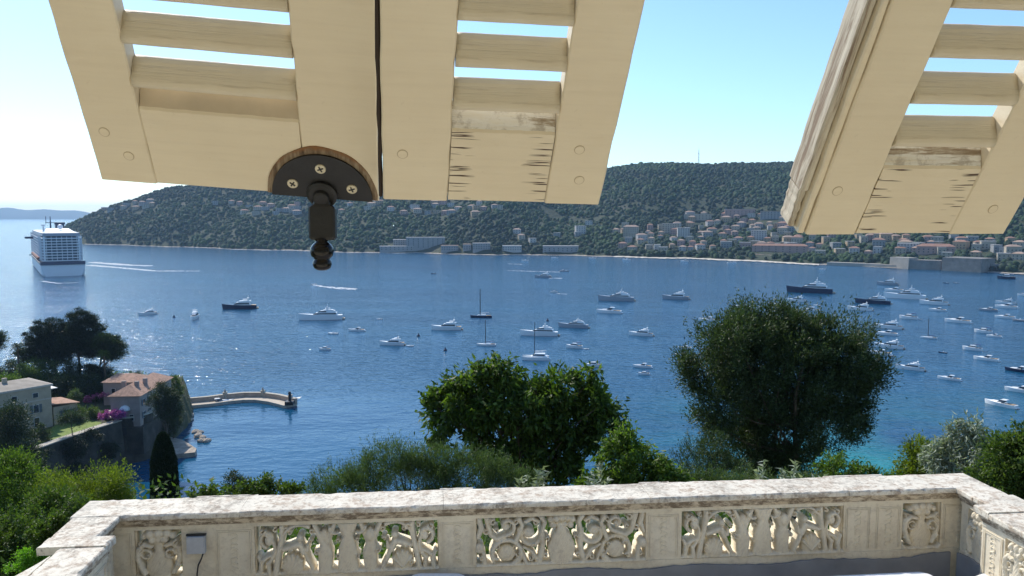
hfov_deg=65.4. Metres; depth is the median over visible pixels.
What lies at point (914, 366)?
motor yacht
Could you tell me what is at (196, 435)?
rock
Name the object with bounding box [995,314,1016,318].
sport cruiser
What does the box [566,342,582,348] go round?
cabin cruiser
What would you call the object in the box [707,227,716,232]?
hillside house
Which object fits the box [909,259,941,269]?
citadel wall
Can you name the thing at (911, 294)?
superyacht
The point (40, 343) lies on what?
pine tree
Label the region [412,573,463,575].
sun lounger
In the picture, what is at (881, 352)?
sport cruiser
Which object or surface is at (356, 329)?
sport cruiser
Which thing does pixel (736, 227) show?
hillside house
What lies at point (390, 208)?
hillside house
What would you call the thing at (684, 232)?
apartment block
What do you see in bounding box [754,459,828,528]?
silver shrub
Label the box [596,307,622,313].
sport cruiser
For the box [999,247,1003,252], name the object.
hillside house
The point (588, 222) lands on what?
hillside house
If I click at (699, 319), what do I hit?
sport cruiser
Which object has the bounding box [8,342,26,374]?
palm tree
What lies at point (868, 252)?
hillside house
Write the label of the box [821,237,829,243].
hillside house
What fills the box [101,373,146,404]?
tiled villa
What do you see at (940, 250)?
hillside house
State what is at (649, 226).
hillside house
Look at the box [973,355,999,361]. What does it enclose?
sport cruiser
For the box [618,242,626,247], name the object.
hillside house
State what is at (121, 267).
wake
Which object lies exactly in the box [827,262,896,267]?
stone quay
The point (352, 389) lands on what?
water
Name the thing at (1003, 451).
laurel shrub
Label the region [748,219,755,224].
hillside house
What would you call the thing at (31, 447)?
dark tree
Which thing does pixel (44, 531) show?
leafy bush
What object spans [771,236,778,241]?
hillside house
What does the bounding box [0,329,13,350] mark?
pine tree
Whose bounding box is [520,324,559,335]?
superyacht
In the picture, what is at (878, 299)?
superyacht
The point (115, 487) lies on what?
acacia shrub
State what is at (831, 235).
hillside house
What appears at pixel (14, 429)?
dark tree
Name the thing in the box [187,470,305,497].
shrub
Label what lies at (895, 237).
hillside house
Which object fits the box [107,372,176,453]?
waterfront villa
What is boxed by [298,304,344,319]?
superyacht
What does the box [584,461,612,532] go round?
silver shrub
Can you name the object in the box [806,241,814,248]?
hillside house
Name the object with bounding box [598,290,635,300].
superyacht
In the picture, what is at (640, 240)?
hillside house
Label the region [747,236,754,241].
hillside house
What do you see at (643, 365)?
sport cruiser
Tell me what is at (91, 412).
clipped hedge
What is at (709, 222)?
hillside house
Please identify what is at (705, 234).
hillside house
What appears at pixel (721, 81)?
sky
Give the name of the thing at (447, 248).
waterside building
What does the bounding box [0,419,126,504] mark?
sea wall
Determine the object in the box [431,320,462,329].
motor yacht
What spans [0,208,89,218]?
distant hills
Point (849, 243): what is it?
hillside house
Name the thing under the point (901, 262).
citadel wall
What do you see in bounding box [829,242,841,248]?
hillside house
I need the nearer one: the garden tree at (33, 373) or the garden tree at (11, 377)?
the garden tree at (11, 377)
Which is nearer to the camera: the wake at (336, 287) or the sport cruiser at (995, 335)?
the sport cruiser at (995, 335)
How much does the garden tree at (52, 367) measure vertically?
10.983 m
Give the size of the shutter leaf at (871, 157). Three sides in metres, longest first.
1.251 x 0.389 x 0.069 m
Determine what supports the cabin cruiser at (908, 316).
on the water
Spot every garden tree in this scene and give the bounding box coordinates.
[0,356,28,378]
[0,369,24,381]
[15,361,44,380]
[25,355,63,381]
[45,372,80,398]
[55,356,85,381]
[68,372,105,401]
[81,370,116,403]
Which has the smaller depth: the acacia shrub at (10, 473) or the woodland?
the acacia shrub at (10, 473)
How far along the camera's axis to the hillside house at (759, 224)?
1242.70 m
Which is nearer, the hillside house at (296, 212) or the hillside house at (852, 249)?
the hillside house at (852, 249)
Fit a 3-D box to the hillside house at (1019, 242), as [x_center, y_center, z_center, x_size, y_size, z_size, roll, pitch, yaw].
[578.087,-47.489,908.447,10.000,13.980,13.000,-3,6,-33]
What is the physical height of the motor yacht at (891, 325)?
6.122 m
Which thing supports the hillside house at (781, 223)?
on the hillside
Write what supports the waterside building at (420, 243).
on the hillside
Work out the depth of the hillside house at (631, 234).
1232.04 m
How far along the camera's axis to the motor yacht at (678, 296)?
550.12 m
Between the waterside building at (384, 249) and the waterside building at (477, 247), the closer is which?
the waterside building at (477, 247)
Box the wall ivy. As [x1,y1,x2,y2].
[36,426,122,479]
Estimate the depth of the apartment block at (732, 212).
1355.80 m
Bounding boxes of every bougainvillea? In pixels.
[82,392,111,406]
[97,408,127,421]
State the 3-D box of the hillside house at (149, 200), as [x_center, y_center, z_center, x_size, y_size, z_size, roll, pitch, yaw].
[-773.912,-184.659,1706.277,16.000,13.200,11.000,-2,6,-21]
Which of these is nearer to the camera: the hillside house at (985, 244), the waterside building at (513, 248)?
the hillside house at (985, 244)
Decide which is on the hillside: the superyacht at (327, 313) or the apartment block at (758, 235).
the apartment block at (758, 235)
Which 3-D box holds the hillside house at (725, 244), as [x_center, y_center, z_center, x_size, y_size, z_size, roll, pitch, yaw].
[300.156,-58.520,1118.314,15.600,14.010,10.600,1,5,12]
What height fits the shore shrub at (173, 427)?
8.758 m
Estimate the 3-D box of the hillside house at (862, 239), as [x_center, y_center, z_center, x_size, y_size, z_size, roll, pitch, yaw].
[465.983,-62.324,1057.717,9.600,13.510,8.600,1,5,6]
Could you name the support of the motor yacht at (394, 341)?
on the water
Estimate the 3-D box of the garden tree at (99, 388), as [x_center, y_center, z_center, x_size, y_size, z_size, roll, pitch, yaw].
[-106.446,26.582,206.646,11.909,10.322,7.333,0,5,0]
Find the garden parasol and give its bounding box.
[119,405,129,410]
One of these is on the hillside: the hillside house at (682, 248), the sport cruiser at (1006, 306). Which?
the hillside house at (682, 248)
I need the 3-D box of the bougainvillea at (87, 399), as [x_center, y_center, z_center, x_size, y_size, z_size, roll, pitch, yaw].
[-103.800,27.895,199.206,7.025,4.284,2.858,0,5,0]
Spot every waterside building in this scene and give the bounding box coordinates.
[379,246,413,252]
[393,239,405,245]
[406,237,444,250]
[441,245,457,252]
[463,244,470,251]
[473,243,489,252]
[502,245,521,252]
[543,245,577,252]
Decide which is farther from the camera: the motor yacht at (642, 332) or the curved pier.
the motor yacht at (642, 332)
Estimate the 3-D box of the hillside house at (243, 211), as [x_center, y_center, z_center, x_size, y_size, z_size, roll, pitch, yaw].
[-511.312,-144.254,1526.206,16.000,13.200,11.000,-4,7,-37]
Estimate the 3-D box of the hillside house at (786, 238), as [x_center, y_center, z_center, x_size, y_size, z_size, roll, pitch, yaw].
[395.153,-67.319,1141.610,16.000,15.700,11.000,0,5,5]
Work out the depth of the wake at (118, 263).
940.09 m
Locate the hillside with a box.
[69,169,1023,272]
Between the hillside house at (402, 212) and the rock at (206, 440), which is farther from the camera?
the hillside house at (402, 212)
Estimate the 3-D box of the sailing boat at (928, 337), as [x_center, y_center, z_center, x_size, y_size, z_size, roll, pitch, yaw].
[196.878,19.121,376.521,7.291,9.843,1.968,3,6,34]
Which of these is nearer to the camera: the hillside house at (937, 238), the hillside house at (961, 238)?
the hillside house at (961, 238)
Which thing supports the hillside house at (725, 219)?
on the hillside
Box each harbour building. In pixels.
[752,243,807,253]
[897,243,919,251]
[916,243,955,254]
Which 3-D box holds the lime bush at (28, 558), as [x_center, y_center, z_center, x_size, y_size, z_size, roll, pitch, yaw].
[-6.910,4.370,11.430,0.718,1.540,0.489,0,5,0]
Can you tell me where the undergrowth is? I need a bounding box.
[0,370,904,571]
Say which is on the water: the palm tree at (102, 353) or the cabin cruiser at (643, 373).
the cabin cruiser at (643, 373)
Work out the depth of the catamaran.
320.10 m
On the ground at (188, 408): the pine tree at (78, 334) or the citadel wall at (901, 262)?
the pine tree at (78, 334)
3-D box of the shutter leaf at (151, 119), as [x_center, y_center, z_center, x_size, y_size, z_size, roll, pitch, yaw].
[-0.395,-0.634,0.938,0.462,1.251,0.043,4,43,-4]
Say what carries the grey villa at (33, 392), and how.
on the ground at (188, 408)
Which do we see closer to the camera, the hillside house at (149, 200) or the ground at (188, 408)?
the ground at (188, 408)
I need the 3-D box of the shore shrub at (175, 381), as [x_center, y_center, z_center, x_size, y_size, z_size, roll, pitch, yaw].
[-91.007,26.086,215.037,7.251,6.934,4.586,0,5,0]
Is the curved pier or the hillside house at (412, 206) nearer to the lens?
the curved pier
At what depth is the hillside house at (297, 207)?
1517.49 m
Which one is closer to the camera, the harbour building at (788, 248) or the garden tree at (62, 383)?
the garden tree at (62, 383)
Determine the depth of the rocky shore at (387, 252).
1228.78 m
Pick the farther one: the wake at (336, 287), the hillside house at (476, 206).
the hillside house at (476, 206)
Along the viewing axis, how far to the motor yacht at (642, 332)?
384.67 m
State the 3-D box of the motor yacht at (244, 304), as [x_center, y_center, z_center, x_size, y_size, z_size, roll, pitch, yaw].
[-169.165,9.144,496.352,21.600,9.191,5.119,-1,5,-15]
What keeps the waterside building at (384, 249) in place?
on the hillside
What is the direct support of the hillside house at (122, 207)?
on the hillside
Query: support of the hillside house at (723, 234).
on the hillside
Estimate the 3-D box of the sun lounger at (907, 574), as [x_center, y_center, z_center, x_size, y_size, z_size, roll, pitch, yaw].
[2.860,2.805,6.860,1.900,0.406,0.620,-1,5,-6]
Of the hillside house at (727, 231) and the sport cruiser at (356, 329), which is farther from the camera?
the hillside house at (727, 231)
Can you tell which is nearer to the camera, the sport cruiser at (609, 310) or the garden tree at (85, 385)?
the garden tree at (85, 385)
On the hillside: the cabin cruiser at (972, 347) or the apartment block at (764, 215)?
the apartment block at (764, 215)
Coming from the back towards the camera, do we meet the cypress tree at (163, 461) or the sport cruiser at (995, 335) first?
the sport cruiser at (995, 335)
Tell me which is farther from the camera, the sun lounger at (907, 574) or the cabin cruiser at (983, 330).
the cabin cruiser at (983, 330)
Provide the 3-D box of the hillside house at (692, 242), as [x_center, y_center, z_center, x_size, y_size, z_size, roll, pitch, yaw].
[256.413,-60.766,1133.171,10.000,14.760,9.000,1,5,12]
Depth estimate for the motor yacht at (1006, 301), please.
524.17 m
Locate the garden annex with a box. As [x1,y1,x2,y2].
[51,397,79,424]
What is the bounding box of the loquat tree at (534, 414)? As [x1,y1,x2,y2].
[414,350,635,552]
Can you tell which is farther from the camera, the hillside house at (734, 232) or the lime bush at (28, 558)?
the hillside house at (734, 232)
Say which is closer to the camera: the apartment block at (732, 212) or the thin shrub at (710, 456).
the thin shrub at (710, 456)
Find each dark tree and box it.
[0,395,52,487]
[1,434,59,487]
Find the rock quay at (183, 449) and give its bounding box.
[170,437,196,457]
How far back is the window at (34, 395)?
178.62 m
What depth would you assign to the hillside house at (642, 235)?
1199.67 m
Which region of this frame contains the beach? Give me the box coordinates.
[613,256,818,264]
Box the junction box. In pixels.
[186,533,206,575]
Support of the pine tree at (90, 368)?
on the ground at (188, 408)
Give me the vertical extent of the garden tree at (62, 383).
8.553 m
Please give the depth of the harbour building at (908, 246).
968.00 m
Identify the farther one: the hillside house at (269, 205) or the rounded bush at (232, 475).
the hillside house at (269, 205)
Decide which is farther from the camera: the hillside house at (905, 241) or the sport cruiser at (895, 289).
the hillside house at (905, 241)
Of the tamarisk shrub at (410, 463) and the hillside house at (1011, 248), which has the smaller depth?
the tamarisk shrub at (410, 463)
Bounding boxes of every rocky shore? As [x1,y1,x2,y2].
[105,244,612,256]
[819,263,1023,273]
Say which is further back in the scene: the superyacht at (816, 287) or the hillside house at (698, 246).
the hillside house at (698, 246)
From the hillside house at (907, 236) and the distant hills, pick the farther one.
the distant hills
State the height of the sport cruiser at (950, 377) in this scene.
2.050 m
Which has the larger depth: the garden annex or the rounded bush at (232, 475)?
the garden annex
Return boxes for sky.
[0,0,1023,212]
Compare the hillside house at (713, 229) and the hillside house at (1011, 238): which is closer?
the hillside house at (1011, 238)
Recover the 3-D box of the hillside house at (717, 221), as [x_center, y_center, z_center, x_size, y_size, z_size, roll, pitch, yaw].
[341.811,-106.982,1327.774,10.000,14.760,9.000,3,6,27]
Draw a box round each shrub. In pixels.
[0,444,54,539]
[26,452,143,516]
[67,388,83,401]
[161,410,186,437]
[168,374,185,395]
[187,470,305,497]
[303,428,553,556]
[515,465,551,524]
[572,417,695,531]
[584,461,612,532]
[664,425,755,517]
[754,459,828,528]
[809,448,901,476]
[889,429,938,474]
[917,407,999,480]
[954,411,1023,499]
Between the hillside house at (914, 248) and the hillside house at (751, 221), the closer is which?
the hillside house at (914, 248)
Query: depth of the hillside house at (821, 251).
1007.11 m
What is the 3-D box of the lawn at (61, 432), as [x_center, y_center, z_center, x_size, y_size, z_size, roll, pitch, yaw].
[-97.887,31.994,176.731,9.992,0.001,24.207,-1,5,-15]
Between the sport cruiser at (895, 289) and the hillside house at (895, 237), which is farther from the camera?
the hillside house at (895, 237)
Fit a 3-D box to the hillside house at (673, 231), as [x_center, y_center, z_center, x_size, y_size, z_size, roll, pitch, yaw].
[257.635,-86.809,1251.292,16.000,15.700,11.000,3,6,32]
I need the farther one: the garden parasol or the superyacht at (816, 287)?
the superyacht at (816, 287)
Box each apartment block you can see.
[623,225,638,236]
[662,223,679,233]
[677,228,689,237]
[684,214,710,220]
[725,209,754,217]
[751,230,766,240]
[760,211,781,219]
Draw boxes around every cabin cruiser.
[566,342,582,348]
[587,360,599,366]
[638,370,649,374]
[899,313,917,319]
[962,344,982,350]
[974,327,992,333]
[997,273,1015,278]
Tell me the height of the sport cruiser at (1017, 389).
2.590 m
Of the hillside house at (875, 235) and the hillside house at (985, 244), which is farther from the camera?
the hillside house at (875, 235)
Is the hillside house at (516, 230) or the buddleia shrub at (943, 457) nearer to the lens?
the buddleia shrub at (943, 457)
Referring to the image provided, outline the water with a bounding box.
[0,219,1023,499]
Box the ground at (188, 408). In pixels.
[0,377,811,561]
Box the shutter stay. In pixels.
[268,146,377,270]
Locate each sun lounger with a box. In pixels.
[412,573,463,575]
[841,572,931,575]
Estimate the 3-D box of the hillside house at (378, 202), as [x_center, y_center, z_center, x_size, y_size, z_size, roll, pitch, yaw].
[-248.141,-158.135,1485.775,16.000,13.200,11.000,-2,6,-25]
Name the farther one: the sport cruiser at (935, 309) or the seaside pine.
the sport cruiser at (935, 309)
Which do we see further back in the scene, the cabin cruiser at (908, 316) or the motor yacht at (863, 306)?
the motor yacht at (863, 306)
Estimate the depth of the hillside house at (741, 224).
1270.27 m
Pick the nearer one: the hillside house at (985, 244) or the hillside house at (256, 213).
the hillside house at (985, 244)
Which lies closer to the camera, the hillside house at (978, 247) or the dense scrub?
the dense scrub
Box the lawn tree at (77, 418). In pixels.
[50,408,88,433]
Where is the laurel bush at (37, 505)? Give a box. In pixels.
[0,478,88,575]
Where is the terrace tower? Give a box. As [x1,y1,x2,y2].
[105,408,155,463]
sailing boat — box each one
[470,291,491,317]
[477,320,495,345]
[920,321,937,338]
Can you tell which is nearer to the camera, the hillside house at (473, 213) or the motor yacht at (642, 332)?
the motor yacht at (642, 332)
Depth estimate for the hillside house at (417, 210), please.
1431.66 m
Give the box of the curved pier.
[189,387,296,407]
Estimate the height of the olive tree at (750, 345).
7.570 m
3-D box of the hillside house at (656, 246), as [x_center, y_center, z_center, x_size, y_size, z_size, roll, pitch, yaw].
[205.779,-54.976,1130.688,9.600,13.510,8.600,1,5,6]
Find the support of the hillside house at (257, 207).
on the hillside
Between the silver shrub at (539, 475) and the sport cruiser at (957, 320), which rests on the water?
the sport cruiser at (957, 320)
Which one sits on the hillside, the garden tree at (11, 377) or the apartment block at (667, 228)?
the apartment block at (667, 228)
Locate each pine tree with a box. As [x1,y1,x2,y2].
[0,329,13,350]
[6,317,74,369]
[51,306,108,372]
[81,362,117,382]
[85,332,131,368]
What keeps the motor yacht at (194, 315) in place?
on the water
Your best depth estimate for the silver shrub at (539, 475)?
9.66 m
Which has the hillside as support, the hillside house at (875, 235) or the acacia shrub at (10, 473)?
the hillside house at (875, 235)
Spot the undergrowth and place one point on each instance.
(487, 541)
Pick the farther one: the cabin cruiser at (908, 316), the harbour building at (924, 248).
the harbour building at (924, 248)
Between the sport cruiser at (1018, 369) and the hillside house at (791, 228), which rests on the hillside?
the hillside house at (791, 228)
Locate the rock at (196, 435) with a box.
[194,433,201,437]
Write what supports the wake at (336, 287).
on the water
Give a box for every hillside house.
[120,205,126,210]
[142,204,149,208]
[146,199,153,203]
[240,209,248,214]
[252,211,260,215]
[253,205,261,210]
[267,203,274,207]
[291,206,300,209]
[292,210,301,214]
[367,202,375,206]
[374,200,382,204]
[387,206,393,210]
[400,210,407,214]
[409,204,419,208]
[413,208,421,212]
[447,209,455,215]
[470,210,479,216]
[472,205,481,208]
[513,228,520,233]
[518,234,524,239]
[528,238,535,242]
[574,232,580,236]
[575,226,585,233]
[585,220,592,225]
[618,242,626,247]
[625,237,632,242]
[627,245,636,250]
[628,232,635,236]
[636,233,646,240]
[637,238,644,243]
[645,245,652,249]
[647,224,652,229]
[648,237,654,243]
[654,244,660,249]
[658,247,667,251]
[671,228,676,234]
[677,239,684,245]
[678,245,686,250]
[686,222,694,226]
[686,236,693,241]
[688,216,695,221]
[689,240,695,246]
[695,243,704,249]
[701,231,712,237]
[705,220,713,225]
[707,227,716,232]
[714,219,720,225]
[718,232,726,237]
[720,241,731,247]
[721,216,730,222]
[724,229,731,233]
[731,230,738,234]
[732,225,739,230]
[734,236,743,241]
[737,221,745,227]
[739,242,750,247]
[747,213,755,217]
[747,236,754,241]
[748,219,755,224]
[754,222,762,227]
[764,237,770,241]
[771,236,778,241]
[777,221,787,227]
[777,226,788,233]
[782,235,792,241]
[785,225,794,231]
[791,236,802,243]
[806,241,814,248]
[809,234,815,239]
[814,250,825,254]
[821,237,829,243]
[826,234,835,237]
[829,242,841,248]
[833,248,845,253]
[845,241,855,246]
[849,246,859,253]
[854,234,862,238]
[859,236,867,242]
[864,250,872,253]
[865,233,872,240]
[872,238,885,245]
[873,233,879,238]
[873,246,882,253]
[879,233,892,240]
[891,234,900,240]
[895,246,905,253]
[898,240,913,242]
[902,234,910,239]
[911,246,916,252]
[922,235,931,241]
[931,236,943,240]
[936,247,946,254]
[941,252,952,256]
[952,240,969,248]
[955,236,967,240]
[966,236,978,240]
[970,250,981,256]
[971,244,981,250]
[980,241,996,249]
[990,244,1001,252]
[996,253,1010,260]
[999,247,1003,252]
[1004,244,1021,252]
[1005,236,1015,240]
[1011,252,1023,259]
[1012,240,1023,247]
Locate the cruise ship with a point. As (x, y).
(56, 250)
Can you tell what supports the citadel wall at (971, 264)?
on the hillside
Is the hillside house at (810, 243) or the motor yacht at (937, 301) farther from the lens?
the hillside house at (810, 243)
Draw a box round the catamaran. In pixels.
[522,322,548,360]
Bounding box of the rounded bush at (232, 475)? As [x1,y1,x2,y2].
[219,468,247,494]
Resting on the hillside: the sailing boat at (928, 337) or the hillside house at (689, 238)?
the hillside house at (689, 238)
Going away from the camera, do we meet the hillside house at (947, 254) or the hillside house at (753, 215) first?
the hillside house at (947, 254)
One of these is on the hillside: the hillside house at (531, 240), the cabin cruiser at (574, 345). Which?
the hillside house at (531, 240)
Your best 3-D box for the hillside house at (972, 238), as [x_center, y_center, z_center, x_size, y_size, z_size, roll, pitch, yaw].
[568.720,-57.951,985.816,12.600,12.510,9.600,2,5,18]
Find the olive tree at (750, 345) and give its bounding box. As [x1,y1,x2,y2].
[662,287,906,530]
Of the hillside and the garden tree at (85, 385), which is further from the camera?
the hillside
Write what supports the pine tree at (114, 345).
on the ground at (188, 408)
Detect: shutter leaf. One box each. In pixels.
[48,0,379,200]
[375,0,644,203]
[780,0,1023,233]
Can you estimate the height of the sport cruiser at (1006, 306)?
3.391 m
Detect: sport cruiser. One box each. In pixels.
[209,398,233,401]
[348,327,365,330]
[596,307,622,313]
[633,363,652,367]
[698,317,716,321]
[870,349,892,355]
[876,330,898,335]
[884,287,903,291]
[929,307,945,310]
[937,375,962,380]
[945,317,971,323]
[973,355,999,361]
[979,307,997,311]
[985,398,1019,408]
[986,334,1002,337]
[995,303,1018,308]
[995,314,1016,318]
[1004,385,1023,392]
[1005,366,1023,372]
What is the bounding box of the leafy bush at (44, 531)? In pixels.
[21,490,99,550]
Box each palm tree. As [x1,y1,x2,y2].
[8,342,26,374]
[15,363,28,373]
[96,349,111,379]
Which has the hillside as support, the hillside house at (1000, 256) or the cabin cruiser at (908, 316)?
the hillside house at (1000, 256)
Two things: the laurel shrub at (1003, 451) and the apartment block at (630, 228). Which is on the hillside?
the apartment block at (630, 228)
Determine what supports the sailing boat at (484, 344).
on the water
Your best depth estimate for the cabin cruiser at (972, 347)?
343.48 m
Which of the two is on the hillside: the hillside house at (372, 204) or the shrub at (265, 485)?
the hillside house at (372, 204)
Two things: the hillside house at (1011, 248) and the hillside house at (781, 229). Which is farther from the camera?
the hillside house at (781, 229)
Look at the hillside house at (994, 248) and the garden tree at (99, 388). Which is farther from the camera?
the hillside house at (994, 248)
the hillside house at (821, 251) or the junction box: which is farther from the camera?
the hillside house at (821, 251)
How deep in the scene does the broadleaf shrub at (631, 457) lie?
13.37 m
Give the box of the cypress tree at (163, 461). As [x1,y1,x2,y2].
[149,431,179,498]
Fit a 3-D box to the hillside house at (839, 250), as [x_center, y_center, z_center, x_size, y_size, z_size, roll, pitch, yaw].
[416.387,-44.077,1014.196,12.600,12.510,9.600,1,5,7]
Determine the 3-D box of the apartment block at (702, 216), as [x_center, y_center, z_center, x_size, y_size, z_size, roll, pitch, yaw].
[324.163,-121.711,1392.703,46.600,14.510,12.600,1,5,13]
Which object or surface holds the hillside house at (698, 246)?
on the hillside
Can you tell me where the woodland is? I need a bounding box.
[64,161,1023,271]
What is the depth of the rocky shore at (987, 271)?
807.67 m
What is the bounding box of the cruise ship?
[25,216,85,276]
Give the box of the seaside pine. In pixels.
[144,378,186,433]
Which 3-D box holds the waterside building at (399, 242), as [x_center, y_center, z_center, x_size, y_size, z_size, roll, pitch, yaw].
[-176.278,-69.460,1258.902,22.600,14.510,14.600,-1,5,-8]
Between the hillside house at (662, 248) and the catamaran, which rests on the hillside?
the hillside house at (662, 248)
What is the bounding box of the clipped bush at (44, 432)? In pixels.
[30,422,54,441]
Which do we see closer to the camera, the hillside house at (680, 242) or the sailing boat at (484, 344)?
the sailing boat at (484, 344)
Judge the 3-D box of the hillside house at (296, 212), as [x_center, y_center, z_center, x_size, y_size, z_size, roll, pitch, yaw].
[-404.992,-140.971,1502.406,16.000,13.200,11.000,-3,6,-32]
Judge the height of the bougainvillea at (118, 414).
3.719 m
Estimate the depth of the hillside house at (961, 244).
939.98 m
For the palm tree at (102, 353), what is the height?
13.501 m
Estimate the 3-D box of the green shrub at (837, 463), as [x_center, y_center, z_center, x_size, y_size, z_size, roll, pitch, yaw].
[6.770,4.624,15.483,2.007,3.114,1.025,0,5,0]
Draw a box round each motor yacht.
[138,308,157,314]
[190,309,198,319]
[222,297,258,308]
[379,336,405,345]
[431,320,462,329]
[535,273,550,277]
[629,328,654,335]
[662,290,689,299]
[786,295,806,301]
[847,302,873,310]
[874,320,903,329]
[874,339,905,348]
[877,278,899,284]
[895,361,926,370]
[919,296,949,304]
[996,298,1016,303]
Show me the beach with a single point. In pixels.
(719, 259)
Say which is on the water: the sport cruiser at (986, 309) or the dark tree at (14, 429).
the sport cruiser at (986, 309)
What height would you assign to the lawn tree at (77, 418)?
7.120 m
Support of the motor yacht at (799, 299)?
on the water
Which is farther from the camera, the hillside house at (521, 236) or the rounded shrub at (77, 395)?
the hillside house at (521, 236)
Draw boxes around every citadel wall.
[889,257,917,268]
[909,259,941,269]
[941,256,994,272]
[990,264,1007,270]
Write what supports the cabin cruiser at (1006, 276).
on the water
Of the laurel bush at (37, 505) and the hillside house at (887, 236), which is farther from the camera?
the hillside house at (887, 236)
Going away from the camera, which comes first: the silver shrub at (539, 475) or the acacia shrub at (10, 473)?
the silver shrub at (539, 475)
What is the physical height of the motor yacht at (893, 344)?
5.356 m
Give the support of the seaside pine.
on the ground at (188, 408)
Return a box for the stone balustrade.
[16,473,1023,575]
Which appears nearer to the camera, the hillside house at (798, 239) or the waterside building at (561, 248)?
the hillside house at (798, 239)
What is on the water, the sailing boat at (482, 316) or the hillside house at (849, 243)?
the sailing boat at (482, 316)
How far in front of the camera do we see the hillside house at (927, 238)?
993.75 m
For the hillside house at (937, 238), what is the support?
on the hillside
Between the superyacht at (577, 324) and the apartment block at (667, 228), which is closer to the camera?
the superyacht at (577, 324)
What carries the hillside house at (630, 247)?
on the hillside
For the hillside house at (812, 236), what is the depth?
1125.83 m
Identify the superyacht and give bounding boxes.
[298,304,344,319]
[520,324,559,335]
[558,318,589,327]
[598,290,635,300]
[786,277,834,293]
[855,294,892,304]
[884,287,927,299]
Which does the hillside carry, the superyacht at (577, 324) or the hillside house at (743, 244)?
the hillside house at (743, 244)
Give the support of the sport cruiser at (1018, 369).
on the water
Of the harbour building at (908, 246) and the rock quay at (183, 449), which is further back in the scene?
the harbour building at (908, 246)
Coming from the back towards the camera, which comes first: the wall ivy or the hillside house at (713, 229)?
the hillside house at (713, 229)
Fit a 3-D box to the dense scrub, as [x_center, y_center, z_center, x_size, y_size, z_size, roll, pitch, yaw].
[4.611,4.468,14.481,4.057,2.821,0.900,0,5,0]
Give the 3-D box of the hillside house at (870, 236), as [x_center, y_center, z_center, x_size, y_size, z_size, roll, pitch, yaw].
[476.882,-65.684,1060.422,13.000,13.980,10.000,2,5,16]
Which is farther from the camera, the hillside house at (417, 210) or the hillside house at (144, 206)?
the hillside house at (144, 206)
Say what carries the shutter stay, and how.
attached to the shutter leaf at (151, 119)
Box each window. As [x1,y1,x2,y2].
[30,404,41,413]
[32,392,38,397]
[34,417,39,427]
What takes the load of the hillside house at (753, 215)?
on the hillside
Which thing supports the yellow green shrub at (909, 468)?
on the ground at (188, 408)
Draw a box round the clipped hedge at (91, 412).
[60,403,105,419]
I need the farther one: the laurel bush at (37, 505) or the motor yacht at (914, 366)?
the motor yacht at (914, 366)
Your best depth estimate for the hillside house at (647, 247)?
1138.43 m
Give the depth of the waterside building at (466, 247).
1192.42 m
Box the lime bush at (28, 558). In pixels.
[1,545,49,575]
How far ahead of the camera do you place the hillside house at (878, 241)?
1017.80 m
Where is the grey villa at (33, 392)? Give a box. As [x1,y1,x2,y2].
[0,378,57,435]
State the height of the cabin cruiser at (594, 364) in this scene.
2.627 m
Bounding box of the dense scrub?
[680,457,857,527]
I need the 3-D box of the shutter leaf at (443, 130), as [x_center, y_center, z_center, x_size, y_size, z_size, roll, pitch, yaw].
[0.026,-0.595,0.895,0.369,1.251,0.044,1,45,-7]
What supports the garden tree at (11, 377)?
on the ground at (188, 408)
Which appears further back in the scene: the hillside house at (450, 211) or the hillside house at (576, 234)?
the hillside house at (450, 211)
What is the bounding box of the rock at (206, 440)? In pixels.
[202,438,211,442]
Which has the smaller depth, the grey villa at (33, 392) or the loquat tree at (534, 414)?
the loquat tree at (534, 414)
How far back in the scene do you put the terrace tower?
187.99 m
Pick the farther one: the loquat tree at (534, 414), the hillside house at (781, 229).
the hillside house at (781, 229)
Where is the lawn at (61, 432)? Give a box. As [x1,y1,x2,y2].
[33,419,100,446]
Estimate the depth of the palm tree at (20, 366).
208.18 m
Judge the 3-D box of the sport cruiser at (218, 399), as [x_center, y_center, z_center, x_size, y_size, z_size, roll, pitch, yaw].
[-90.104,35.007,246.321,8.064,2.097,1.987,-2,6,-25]
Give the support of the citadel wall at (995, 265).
on the hillside
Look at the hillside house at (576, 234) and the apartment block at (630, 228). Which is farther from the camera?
the hillside house at (576, 234)
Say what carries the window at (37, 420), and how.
in the grey villa at (33, 392)
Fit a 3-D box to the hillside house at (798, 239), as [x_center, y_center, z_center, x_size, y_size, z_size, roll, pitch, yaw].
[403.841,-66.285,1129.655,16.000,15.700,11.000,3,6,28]
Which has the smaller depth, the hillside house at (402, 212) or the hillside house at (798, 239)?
the hillside house at (798, 239)
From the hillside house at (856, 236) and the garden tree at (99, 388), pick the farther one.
the hillside house at (856, 236)
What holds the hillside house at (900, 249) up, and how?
on the hillside
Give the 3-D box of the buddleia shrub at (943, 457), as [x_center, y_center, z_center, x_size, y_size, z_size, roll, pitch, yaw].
[7.002,3.573,12.357,1.621,3.538,1.148,0,5,0]
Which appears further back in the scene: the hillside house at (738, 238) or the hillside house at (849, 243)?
the hillside house at (738, 238)
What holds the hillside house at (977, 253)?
on the hillside
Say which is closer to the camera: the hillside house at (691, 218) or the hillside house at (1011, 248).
the hillside house at (1011, 248)
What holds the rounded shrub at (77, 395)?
on the ground at (188, 408)
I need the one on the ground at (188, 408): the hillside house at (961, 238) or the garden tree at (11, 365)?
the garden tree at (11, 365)
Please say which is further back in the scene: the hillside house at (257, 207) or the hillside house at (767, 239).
the hillside house at (257, 207)
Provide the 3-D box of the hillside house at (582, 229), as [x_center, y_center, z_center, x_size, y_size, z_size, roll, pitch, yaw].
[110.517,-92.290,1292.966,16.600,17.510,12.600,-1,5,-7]
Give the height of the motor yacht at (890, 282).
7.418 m
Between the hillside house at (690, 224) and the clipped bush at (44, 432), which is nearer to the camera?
the clipped bush at (44, 432)
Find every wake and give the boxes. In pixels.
[89,265,150,270]
[91,262,147,265]
[315,285,354,289]

